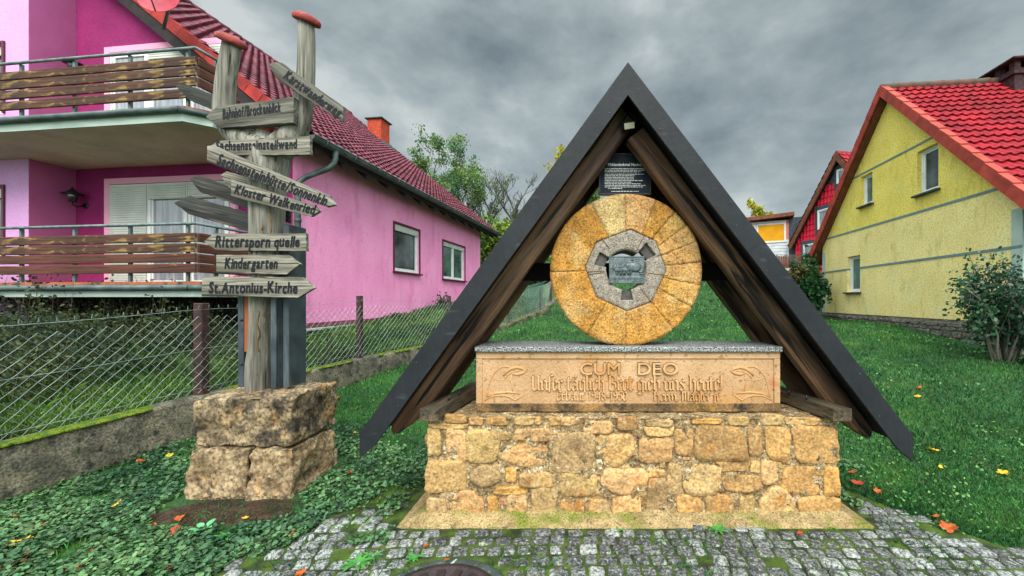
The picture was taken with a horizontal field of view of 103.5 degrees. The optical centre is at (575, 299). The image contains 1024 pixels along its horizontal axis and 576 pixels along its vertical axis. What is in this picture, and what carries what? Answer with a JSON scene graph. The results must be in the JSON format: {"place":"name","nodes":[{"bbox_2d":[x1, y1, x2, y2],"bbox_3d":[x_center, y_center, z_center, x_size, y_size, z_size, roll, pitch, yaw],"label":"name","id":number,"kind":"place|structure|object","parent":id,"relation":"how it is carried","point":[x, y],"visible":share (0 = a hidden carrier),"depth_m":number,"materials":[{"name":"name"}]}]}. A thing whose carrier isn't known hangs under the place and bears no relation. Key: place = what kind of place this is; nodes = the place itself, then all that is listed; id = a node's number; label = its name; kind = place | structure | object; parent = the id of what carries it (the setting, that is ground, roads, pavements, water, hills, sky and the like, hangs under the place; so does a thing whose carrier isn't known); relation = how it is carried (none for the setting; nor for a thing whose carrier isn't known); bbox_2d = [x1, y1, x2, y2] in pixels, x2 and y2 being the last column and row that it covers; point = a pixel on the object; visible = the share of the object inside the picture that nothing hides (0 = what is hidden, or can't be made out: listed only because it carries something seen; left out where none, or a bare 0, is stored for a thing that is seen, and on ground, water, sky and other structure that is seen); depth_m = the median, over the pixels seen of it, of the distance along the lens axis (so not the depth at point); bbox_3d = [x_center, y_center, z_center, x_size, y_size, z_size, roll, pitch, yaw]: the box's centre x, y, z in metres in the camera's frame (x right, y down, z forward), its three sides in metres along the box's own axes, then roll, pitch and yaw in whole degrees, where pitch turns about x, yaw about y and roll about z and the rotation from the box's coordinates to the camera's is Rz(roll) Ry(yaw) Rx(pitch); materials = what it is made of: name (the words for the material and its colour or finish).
{"place":"outdoors","nodes":[
{"label":"outdoors","id":0,"kind":"place"},
{"bbox_2d":[0,281,554,440],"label":"garden ground","id":1,"kind":"structure","parent":0,"point":[524,293],"depth_m":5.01,"materials":[{"name":"green plant"}]},
{"bbox_2d":[0,307,237,407],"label":"garden weeds","id":2,"kind":"object","parent":1,"relation":"on","point":[9,333],"visible":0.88,"depth_m":4.72,"materials":[{"name":"green plant"}]},
{"bbox_2d":[0,274,237,348],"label":"tall weeds","id":3,"kind":"object","parent":1,"relation":"on","point":[42,304],"visible":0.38,"depth_m":6.28,"materials":[{"name":"green plant"}]},
{"bbox_2d":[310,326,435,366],"bbox_3d":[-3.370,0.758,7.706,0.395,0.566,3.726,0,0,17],"label":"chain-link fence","id":4,"kind":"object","parent":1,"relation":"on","point":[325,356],"visible":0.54,"depth_m":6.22,"materials":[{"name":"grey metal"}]},
{"bbox_2d":[431,291,452,306],"bbox_3d":[-4.213,0.205,12.665,0.788,0.950,0.884,0,0,0],"label":"shrub","id":5,"kind":"object","parent":1,"relation":"on","point":[440,301],"visible":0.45,"depth_m":12.52,"materials":[{"name":"plant"}]},
{"bbox_2d":[0,281,1023,575],"bbox_3d":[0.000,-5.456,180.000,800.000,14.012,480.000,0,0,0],"label":"lawn","id":6,"kind":"structure","parent":0,"point":[180,499],"depth_m":4.31,"materials":[{"name":"plant"}]},
{"bbox_2d":[148,495,300,529],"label":"bare soil","id":7,"kind":"structure","parent":6,"relation":"on","point":[233,503],"depth_m":2.91,"materials":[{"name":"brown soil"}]},
{"bbox_2d":[174,515,183,520],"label":"fallen leaf","id":8,"kind":"object","parent":7,"relation":"on","point":[178,518],"visible":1,"depth_m":2.78,"materials":[{"name":"orange plant"}]},
{"bbox_2d":[0,0,501,333],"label":"pink house","id":9,"kind":"structure","parent":6,"relation":"on","point":[119,131],"depth_m":7.62,"materials":[{"name":"paint"}]},
{"bbox_2d":[0,184,5,255],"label":"window","id":10,"kind":"structure","parent":9,"relation":"in","point":[3,187],"depth_m":7.37,"materials":[{"name":"white glass"}]},
{"bbox_2d":[0,40,5,113],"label":"window","id":11,"kind":"structure","parent":9,"relation":"in","point":[3,43],"depth_m":7.37,"materials":[{"name":"white glass"}]},
{"bbox_2d":[61,56,83,66],"bbox_3d":[-9.742,-4.523,7.761,0.310,0.373,0.350,0,0,0],"label":"wall lantern","id":12,"kind":"object","parent":9,"relation":"attached to","point":[68,63],"depth_m":7.68,"materials":[{"name":"metal"}]},
{"bbox_2d":[60,187,88,208],"bbox_3d":[-9.742,-1.993,7.761,0.310,0.373,0.350,0,0,0],"label":"wall lantern","id":13,"kind":"object","parent":9,"relation":"attached to","point":[72,194],"depth_m":7.71,"materials":[{"name":"metal"}]},
{"bbox_2d":[109,184,147,281],"bbox_3d":[-8.661,-1.260,7.765,0.860,1.960,0.078,0,0,7],"label":"balcony door","id":14,"kind":"structure","parent":9,"relation":"in","point":[128,203],"depth_m":7.73,"materials":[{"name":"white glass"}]},
{"bbox_2d":[110,54,147,109],"bbox_3d":[-8.660,-3.820,7.774,0.860,1.980,0.060,0,0,7],"label":"balcony door","id":15,"kind":"structure","parent":9,"relation":"in","point":[140,57],"depth_m":7.79,"materials":[{"name":"white glass"}]},
{"bbox_2d":[137,0,179,29],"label":"satellite dish","id":16,"kind":"object","parent":9,"relation":"attached to","point":[166,6],"visible":1,"depth_m":6.77,"materials":[{"name":"metal"}]},
{"bbox_2d":[148,51,185,106],"bbox_3d":[-7.808,-3.820,7.664,0.860,1.980,0.078,0,0,7],"label":"balcony door","id":17,"kind":"structure","parent":9,"relation":"in","point":[176,54],"depth_m":7.66,"materials":[{"name":"white glass"}]},
{"bbox_2d":[148,182,187,281],"bbox_3d":[-7.808,-1.260,7.664,0.860,1.960,0.078,0,0,7],"label":"balcony door","id":18,"kind":"structure","parent":9,"relation":"in","point":[162,197],"depth_m":7.67,"materials":[{"name":"white glass"}]},
{"bbox_2d":[191,44,220,110],"bbox_3d":[-6.933,-3.820,7.557,0.860,1.980,0.078,0,0,7],"label":"balcony door","id":19,"kind":"structure","parent":9,"relation":"in","point":[215,46],"depth_m":7.59,"materials":[{"name":"white glass"}]},
{"bbox_2d":[188,181,229,281],"bbox_3d":[-6.933,-1.260,7.557,0.860,1.960,0.078,0,0,7],"label":"balcony door","id":20,"kind":"structure","parent":9,"relation":"in","point":[193,191],"depth_m":7.58,"materials":[{"name":"white glass"}]},
{"bbox_2d":[393,221,422,275],"bbox_3d":[-4.790,-1.420,11.323,0.220,1.380,1.440,0,0,7],"label":"window","id":21,"kind":"structure","parent":9,"relation":"in","point":[404,239],"depth_m":11.38,"materials":[{"name":"white glass"}]},
{"bbox_2d":[442,239,467,281],"bbox_3d":[-4.413,-1.370,14.466,0.220,1.380,1.990,0,0,7],"label":"window","id":22,"kind":"structure","parent":9,"relation":"in","point":[452,255],"depth_m":14.44,"materials":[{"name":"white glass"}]},
{"bbox_2d":[184,381,337,500],"bbox_3d":[-2.627,1.188,3.419,0.896,0.901,0.690,0,0,0],"label":"stone pedestal","id":23,"kind":"object","parent":6,"relation":"on","point":[279,443],"visible":0.88,"depth_m":3.16,"materials":[{"name":"stone"}]},
{"bbox_2d":[175,10,344,392],"bbox_3d":[-2.737,-0.835,3.411,1.668,3.244,0.409,0,0,0],"label":"signpost","id":24,"kind":"object","parent":23,"relation":"on","point":[269,140],"visible":1,"depth_m":3.31,"materials":[{"name":"grey wood"}]},
{"bbox_2d":[0,297,555,500],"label":"kerb wall","id":25,"kind":"structure","parent":6,"relation":"on","point":[49,458],"depth_m":3.63,"materials":[{"name":"concrete"}]},
{"bbox_2d":[0,281,551,439],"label":"chain link fence","id":26,"kind":"object","parent":25,"relation":"on","point":[201,352],"visible":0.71,"depth_m":4.35,"materials":[{"name":"metal"}]},
{"bbox_2d":[525,283,542,310],"bbox_3d":[-1.382,-0.124,13.398,0.058,0.962,1.665,0,0,14],"label":"garden net","id":27,"kind":"object","parent":26,"relation":"attached to","point":[530,291],"visible":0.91,"depth_m":13.15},
{"bbox_2d":[0,423,864,575],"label":"ground ivy","id":28,"kind":"object","parent":6,"relation":"on","point":[143,563],"visible":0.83,"depth_m":2.70,"materials":[{"name":"green plant"}]},
{"bbox_2d":[0,555,30,570],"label":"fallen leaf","id":29,"kind":"object","parent":28,"relation":"on","point":[16,563],"visible":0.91,"depth_m":2.29,"materials":[{"name":"brown plant"}]},
{"bbox_2d":[6,536,33,545],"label":"fallen leaf","id":30,"kind":"object","parent":28,"relation":"on","point":[18,540],"visible":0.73,"depth_m":2.52,"materials":[{"name":"yellow plant"}]},
{"bbox_2d":[161,564,179,569],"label":"fallen leaf","id":31,"kind":"object","parent":28,"relation":"on","point":[169,566],"visible":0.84,"depth_m":2.26,"materials":[{"name":"brown plant"}]},
{"bbox_2d":[164,525,180,536],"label":"fallen leaf","id":32,"kind":"object","parent":28,"relation":"on","point":[173,528],"visible":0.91,"depth_m":2.63,"materials":[{"name":"plant"}]},
{"bbox_2d":[189,519,214,531],"bbox_3d":[-2.469,1.507,2.636,0.124,0.043,0.122,0,0,-32],"label":"rosette plant","id":33,"kind":"object","parent":28,"relation":"on","point":[198,525],"visible":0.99,"depth_m":2.66,"materials":[{"name":"green plant"}]},
{"bbox_2d":[213,529,239,539],"bbox_3d":[-2.280,1.528,2.585,0.167,0.020,0.178,0,0,0],"label":"rosette plant","id":34,"kind":"object","parent":28,"relation":"on","point":[221,535],"visible":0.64,"depth_m":2.60,"materials":[{"name":"green plant"}]},
{"bbox_2d":[407,123,467,192],"bbox_3d":[-9.942,-6.491,26.025,4.986,9.131,4.950,0,0,0],"label":"tree","id":35,"kind":"object","parent":6,"relation":"on","point":[423,162],"visible":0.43,"depth_m":25.93,"materials":[{"name":"green plant"}]},
{"bbox_2d":[431,127,490,211],"bbox_3d":[-8.150,-7.161,28.319,4.105,9.884,5.765,0,0,-22],"label":"tree","id":36,"kind":"object","parent":6,"relation":"on","point":[470,171],"visible":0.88,"depth_m":27.92,"materials":[{"name":"green plant"}]},
{"bbox_2d":[461,170,519,225],"bbox_3d":[-6.302,-6.126,30.298,4.383,7.534,3.635,0,0,0],"label":"bare tree","id":37,"kind":"object","parent":6,"relation":"on","point":[494,209],"visible":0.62,"depth_m":29.48,"materials":[{"name":"grey plant"}]},
{"bbox_2d":[478,206,511,265],"bbox_3d":[-5.308,-3.367,23.242,3.908,4.166,2.814,0,0,0],"label":"hedge bush","id":38,"kind":"object","parent":6,"relation":"on","point":[488,243],"visible":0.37,"depth_m":22.56,"materials":[{"name":"green plant"}]},
{"bbox_2d":[488,167,536,221],"bbox_3d":[-4.507,-6.231,30.204,4.521,7.502,3.418,0,0,-37],"label":"bare tree","id":39,"kind":"object","parent":6,"relation":"on","point":[515,210],"visible":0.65,"depth_m":30.19,"materials":[{"name":"grey plant"}]},
{"bbox_2d":[530,261,549,283],"bbox_3d":[-1.992,-1.516,19.893,4.076,1.591,2.986,0,0,15],"label":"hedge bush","id":40,"kind":"object","parent":6,"relation":"on","point":[531,282],"depth_m":20.16,"materials":[{"name":"green plant"}]},
{"bbox_2d":[543,144,564,172],"bbox_3d":[-1.658,-7.984,33.786,2.355,10.246,1.672,0,0,27],"label":"autumn tree","id":41,"kind":"object","parent":6,"relation":"on","point":[560,148],"visible":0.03,"depth_m":33.44,"materials":[{"name":"yellow plant"}]},
{"bbox_2d":[114,283,1023,534],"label":"lawn clover","id":42,"kind":"object","parent":6,"relation":"on","point":[858,437],"visible":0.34,"depth_m":3.61,"materials":[{"name":"green plant"}]},
{"bbox_2d":[587,189,600,204],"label":"hedge bush","id":43,"kind":"object","parent":6,"relation":"on","point":[593,198],"visible":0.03,"depth_m":25.91,"materials":[{"name":"green plant"}]},
{"bbox_2d":[397,398,874,528],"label":"rubble wall","id":44,"kind":"structure","parent":6,"relation":"on","point":[613,470],"depth_m":2.80,"materials":[{"name":"stone"}]},
{"bbox_2d":[476,352,779,411],"bbox_3d":[0.385,0.604,3.125,2.245,0.444,0.370,0,0,0],"label":"inscribed stone","id":45,"kind":"object","parent":44,"relation":"on","point":[627,381],"visible":1,"depth_m":2.96,"materials":[{"name":"stone"}]},
{"bbox_2d":[475,341,782,351],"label":"granite slab","id":46,"kind":"structure","parent":45,"relation":"on","point":[599,346],"depth_m":2.94,"materials":[{"name":"grey stone"}]},
{"bbox_2d":[550,194,701,344],"bbox_3d":[0.377,-0.227,3.135,1.144,1.144,0.291,0,0,0],"label":"millstone","id":47,"kind":"object","parent":46,"relation":"on","point":[595,304],"visible":0.99,"depth_m":3.00,"materials":[{"name":"stone"}]},
{"bbox_2d":[599,153,650,195],"bbox_3d":[0.375,-0.965,3.076,0.401,0.321,0.032,0,0,0],"label":"info panel","id":48,"kind":"object","parent":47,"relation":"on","point":[623,173],"visible":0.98,"depth_m":3.07,"materials":[{"name":"metal"}]},
{"bbox_2d":[609,256,643,282],"bbox_3d":[0.379,-0.226,2.990,0.263,0.200,0.035,0,0,0],"label":"relief plaque","id":49,"kind":"object","parent":47,"relation":"attached to","point":[626,269],"visible":1,"depth_m":2.99,"materials":[{"name":"metal"}]},
{"bbox_2d":[359,63,912,461],"bbox_3d":[0.408,-0.257,3.169,3.760,2.699,0.942,0,0,0],"label":"gable shelter","id":50,"kind":"object","parent":44,"relation":"on","point":[754,287],"visible":0.86,"depth_m":2.92,"materials":[{"name":"black wood"}]},
{"bbox_2d":[621,111,635,129],"bbox_3d":[0.376,-1.288,2.865,0.108,0.139,0.057,0,0,0],"label":"floodlight","id":51,"kind":"object","parent":50,"relation":"attached to","point":[628,125],"visible":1,"depth_m":2.85,"materials":[{"name":"black glass"}]},
{"bbox_2d":[746,197,774,216],"bbox_3d":[17.981,-6.799,39.642,2.785,6.543,3.468,0,0,43],"label":"autumn tree","id":52,"kind":"object","parent":6,"relation":"on","point":[757,210],"visible":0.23,"depth_m":38.91,"materials":[{"name":"yellow plant"}]},
{"bbox_2d":[746,212,800,270],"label":"annexe","id":53,"kind":"structure","parent":6,"relation":"on","point":[775,231],"depth_m":23.11,"materials":[{"name":"paint"}]},
{"bbox_2d":[756,222,785,242],"bbox_3d":[11.364,-3.905,23.317,1.550,1.140,0.060,0,0,24],"label":"window","id":54,"kind":"structure","parent":53,"relation":"in","point":[769,232],"depth_m":23.28,"materials":[{"name":"yellow glass"}]},
{"bbox_2d":[788,245,832,314],"bbox_3d":[7.642,-0.569,13.272,1.404,2.542,1.529,0,0,0],"label":"shrub","id":55,"kind":"object","parent":6,"relation":"on","point":[806,277],"visible":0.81,"depth_m":12.87,"materials":[{"name":"green plant"}]},
{"bbox_2d":[787,150,850,280],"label":"red house","id":56,"kind":"structure","parent":6,"relation":"on","point":[808,226],"depth_m":20.78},
{"bbox_2d":[803,243,812,253],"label":"window","id":57,"kind":"structure","parent":56,"relation":"in","point":[806,249],"depth_m":21.55,"materials":[{"name":"white glass"}]},
{"bbox_2d":[817,208,827,229],"bbox_3d":[12.680,-4.150,20.455,0.060,1.000,0.800,0,0,-11],"label":"window","id":58,"kind":"structure","parent":56,"relation":"in","point":[820,213],"depth_m":20.69,"materials":[{"name":"white glass"}]},
{"bbox_2d":[836,168,843,183],"bbox_3d":[12.878,-6.040,19.452,0.060,0.680,0.460,0,0,-11],"label":"window","id":59,"kind":"structure","parent":56,"relation":"in","point":[839,172],"depth_m":19.58,"materials":[{"name":"white glass"}]},
{"bbox_2d":[851,479,862,484],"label":"fallen leaf","id":60,"kind":"object","parent":6,"relation":"on","point":[857,482],"visible":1,"depth_m":3.30,"materials":[{"name":"plant"}]},
{"bbox_2d":[808,55,1023,356],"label":"yellow house","id":61,"kind":"structure","parent":6,"relation":"on","point":[929,188],"depth_m":9.57,"materials":[{"name":"paint"}]},
{"bbox_2d":[843,255,860,293],"bbox_3d":[8.433,-0.763,12.122,0.250,1.141,0.805,0,0,6],"label":"window","id":62,"kind":"structure","parent":61,"relation":"in","point":[854,261],"depth_m":12.24,"materials":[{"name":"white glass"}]},
{"bbox_2d":[856,174,873,208],"bbox_3d":[8.367,-3.145,11.484,0.250,0.923,0.681,0,0,6],"label":"window","id":63,"kind":"structure","parent":61,"relation":"in","point":[868,179],"depth_m":11.60,"materials":[{"name":"white glass"}]},
{"bbox_2d":[911,144,940,197],"bbox_3d":[8.124,-2.980,9.215,0.250,1.082,0.776,0,0,6],"label":"window","id":64,"kind":"structure","parent":61,"relation":"in","point":[929,157],"depth_m":9.29,"materials":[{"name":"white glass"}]},
{"bbox_2d":[942,238,1023,363],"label":"rose bush","id":65,"kind":"object","parent":6,"relation":"on","point":[984,309],"visible":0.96,"depth_m":6.39,"materials":[{"name":"green plant"}]},
{"bbox_2d":[996,469,1007,474],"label":"fallen leaf","id":66,"kind":"object","parent":6,"relation":"on","point":[1003,472],"visible":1,"depth_m":3.46,"materials":[{"name":"yellow plant"}]},
{"bbox_2d":[999,281,1023,359],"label":"rose bush","id":67,"kind":"object","parent":6,"relation":"on","point":[1013,327],"visible":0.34,"depth_m":6.28,"materials":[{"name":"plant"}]},
{"bbox_2d":[187,485,1023,575],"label":"cobblestone paving","id":68,"kind":"structure","parent":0,"point":[762,544],"depth_m":2.43,"materials":[{"name":"stone"}]},
{"bbox_2d":[294,568,305,575],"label":"fallen leaf","id":69,"kind":"object","parent":68,"relation":"on","point":[301,572],"visible":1,"depth_m":2.22,"materials":[{"name":"orange plant"}]},
{"bbox_2d":[337,553,371,571],"bbox_3d":[-1.268,1.527,2.320,0.193,0.023,0.200,0,0,0],"label":"rosette plant","id":70,"kind":"object","parent":68,"relation":"on","point":[358,558],"visible":0.97,"depth_m":2.32,"materials":[{"name":"green plant"}]},
{"bbox_2d":[364,551,383,560],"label":"rosette plant","id":71,"kind":"object","parent":68,"relation":"on","point":[376,553],"visible":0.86,"depth_m":2.40,"materials":[{"name":"green plant"}]},
{"bbox_2d":[405,552,423,563],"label":"rosette plant","id":72,"kind":"object","parent":68,"relation":"on","point":[412,557],"visible":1,"depth_m":2.38,"materials":[{"name":"green plant"}]},
{"bbox_2d":[393,558,503,575],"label":"drain cover","id":73,"kind":"object","parent":68,"relation":"in","point":[457,567],"visible":0.99,"depth_m":2.27,"materials":[{"name":"metal"}]},
{"bbox_2d":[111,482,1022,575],"bbox_3d":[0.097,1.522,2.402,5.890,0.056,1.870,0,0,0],"label":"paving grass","id":74,"kind":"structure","parent":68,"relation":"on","point":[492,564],"depth_m":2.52,"materials":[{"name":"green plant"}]},
{"bbox_2d":[707,523,730,534],"bbox_3d":[0.939,1.528,2.670,0.151,0.019,0.154,0,0,0],"label":"rosette plant","id":75,"kind":"object","parent":68,"relation":"on","point":[718,527],"visible":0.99,"depth_m":2.67,"materials":[{"name":"green plant"}]},
{"bbox_2d":[937,520,958,532],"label":"fallen leaf","id":76,"kind":"object","parent":68,"relation":"on","point":[949,527],"visible":1,"depth_m":2.67,"materials":[{"name":"orange plant"}]},
{"bbox_2d":[190,0,1023,262],"label":"sky","id":77,"kind":"structure","parent":0,"point":[766,93],"materials":[{"name":"grey"}]}
]}

